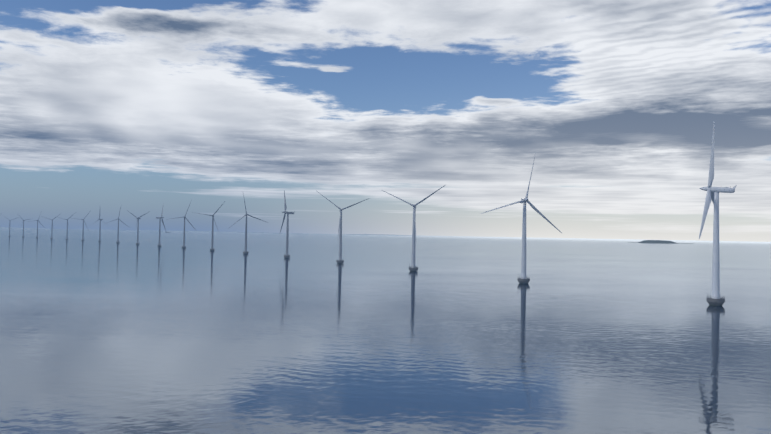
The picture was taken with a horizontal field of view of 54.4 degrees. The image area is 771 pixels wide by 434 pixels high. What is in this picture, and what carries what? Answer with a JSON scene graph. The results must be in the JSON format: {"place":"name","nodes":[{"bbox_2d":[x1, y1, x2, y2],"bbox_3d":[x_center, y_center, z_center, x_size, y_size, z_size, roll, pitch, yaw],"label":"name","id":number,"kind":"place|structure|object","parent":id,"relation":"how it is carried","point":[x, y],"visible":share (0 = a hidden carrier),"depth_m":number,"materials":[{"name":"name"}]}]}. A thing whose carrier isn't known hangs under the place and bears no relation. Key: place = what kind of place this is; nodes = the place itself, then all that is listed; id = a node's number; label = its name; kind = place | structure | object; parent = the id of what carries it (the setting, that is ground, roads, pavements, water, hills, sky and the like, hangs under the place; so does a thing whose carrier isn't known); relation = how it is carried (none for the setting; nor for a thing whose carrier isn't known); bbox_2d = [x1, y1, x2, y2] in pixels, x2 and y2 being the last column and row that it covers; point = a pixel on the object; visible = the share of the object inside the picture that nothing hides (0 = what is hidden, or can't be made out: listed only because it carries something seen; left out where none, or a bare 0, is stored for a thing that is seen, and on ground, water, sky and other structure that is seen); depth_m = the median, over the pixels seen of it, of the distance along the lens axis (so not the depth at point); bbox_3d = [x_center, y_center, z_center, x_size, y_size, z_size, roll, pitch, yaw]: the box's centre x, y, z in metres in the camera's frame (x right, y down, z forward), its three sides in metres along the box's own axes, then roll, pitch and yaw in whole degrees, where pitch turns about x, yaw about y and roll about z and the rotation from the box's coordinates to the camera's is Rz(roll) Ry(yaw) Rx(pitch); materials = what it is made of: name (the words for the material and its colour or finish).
{"place":"outdoors","nodes":[
{"label":"outdoors","id":0,"kind":"place"},
{"bbox_2d":[348,233,411,235],"bbox_3d":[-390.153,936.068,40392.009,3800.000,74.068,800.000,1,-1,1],"label":"coast","id":1,"kind":"structure","parent":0,"point":[373,234],"depth_m":39996.93,"materials":[{"name":"grey"}]},
{"bbox_2d":[0,228,770,433],"bbox_3d":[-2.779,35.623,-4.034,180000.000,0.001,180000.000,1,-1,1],"label":"sea","id":2,"kind":"structure","parent":0,"point":[371,334],"depth_m":265.45,"materials":[{"name":"liquid"}]},
{"bbox_2d":[28,211,43,237],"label":"turbine","id":3,"kind":"object","parent":2,"relation":"in","point":[37,226],"visible":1,"depth_m":2692.03,"materials":[{"name":"paint"}]},
{"bbox_2d":[44,214,59,238],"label":"turbine","id":4,"kind":"object","parent":2,"relation":"in","point":[52,227],"visible":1,"depth_m":2552.16,"materials":[{"name":"paint"}]},
{"bbox_2d":[58,212,75,239],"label":"turbine","id":5,"kind":"object","parent":2,"relation":"in","point":[67,228],"visible":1,"depth_m":2411.88,"materials":[{"name":"paint"}]},
{"bbox_2d":[73,213,88,240],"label":"turbine","id":6,"kind":"object","parent":2,"relation":"in","point":[83,229],"visible":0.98,"depth_m":2268.91,"materials":[{"name":"paint"}]},
{"bbox_2d":[93,213,104,241],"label":"turbine","id":7,"kind":"object","parent":2,"relation":"in","point":[100,228],"visible":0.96,"depth_m":2124.05,"materials":[{"name":"paint"}]},
{"bbox_2d":[110,207,129,242],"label":"turbine","id":8,"kind":"object","parent":2,"relation":"in","point":[118,228],"visible":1,"depth_m":1976.44,"materials":[{"name":"paint"}]},
{"bbox_2d":[128,211,149,244],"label":"turbine","id":9,"kind":"object","parent":2,"relation":"in","point":[137,227],"visible":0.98,"depth_m":1828.01,"materials":[{"name":"paint"}]},
{"bbox_2d":[156,208,165,245],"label":"turbine","id":10,"kind":"object","parent":2,"relation":"in","point":[159,218],"visible":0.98,"depth_m":1678.16,"materials":[{"name":"paint"}]},
{"bbox_2d":[166,202,195,247],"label":"turbine","id":11,"kind":"object","parent":2,"relation":"in","point":[183,246],"visible":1,"depth_m":1524.17,"materials":[{"name":"paint"}]},
{"bbox_2d":[192,200,225,250],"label":"turbine","id":12,"kind":"object","parent":2,"relation":"in","point":[212,248],"visible":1,"depth_m":1369.92,"materials":[{"name":"paint"}]},
{"bbox_2d":[228,194,267,253],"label":"turbine","id":13,"kind":"object","parent":2,"relation":"in","point":[245,249],"visible":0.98,"depth_m":1214.38,"materials":[{"name":"paint"}]},
{"bbox_2d":[279,191,294,257],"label":"turbine","id":14,"kind":"object","parent":2,"relation":"in","point":[286,255],"visible":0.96,"depth_m":1058.49,"materials":[{"name":"paint"}]},
{"bbox_2d":[318,192,368,263],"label":"turbine","id":15,"kind":"object","parent":2,"relation":"in","point":[340,260],"visible":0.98,"depth_m":897.91,"materials":[{"name":"paint"}]},
{"bbox_2d":[382,185,444,270],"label":"turbine","id":16,"kind":"object","parent":2,"relation":"in","point":[413,267],"visible":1,"depth_m":737.70,"materials":[{"name":"paint"}]},
{"bbox_2d":[481,152,561,283],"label":"turbine","id":17,"kind":"object","parent":2,"relation":"in","point":[523,279],"visible":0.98,"depth_m":575.94,"materials":[{"name":"paint"}]},
{"bbox_2d":[699,124,736,305],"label":"turbine","id":18,"kind":"object","parent":2,"relation":"in","point":[715,299],"visible":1,"depth_m":413.22,"materials":[{"name":"paint"}]},
{"bbox_2d":[0,0,770,241],"label":"sky","id":19,"kind":"structure","parent":0,"point":[139,107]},
{"bbox_2d":[628,240,690,243],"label":"island","id":20,"kind":"structure","parent":0,"point":[654,241],"depth_m":7217.14,"materials":[{"name":"grey stone"}]}
]}

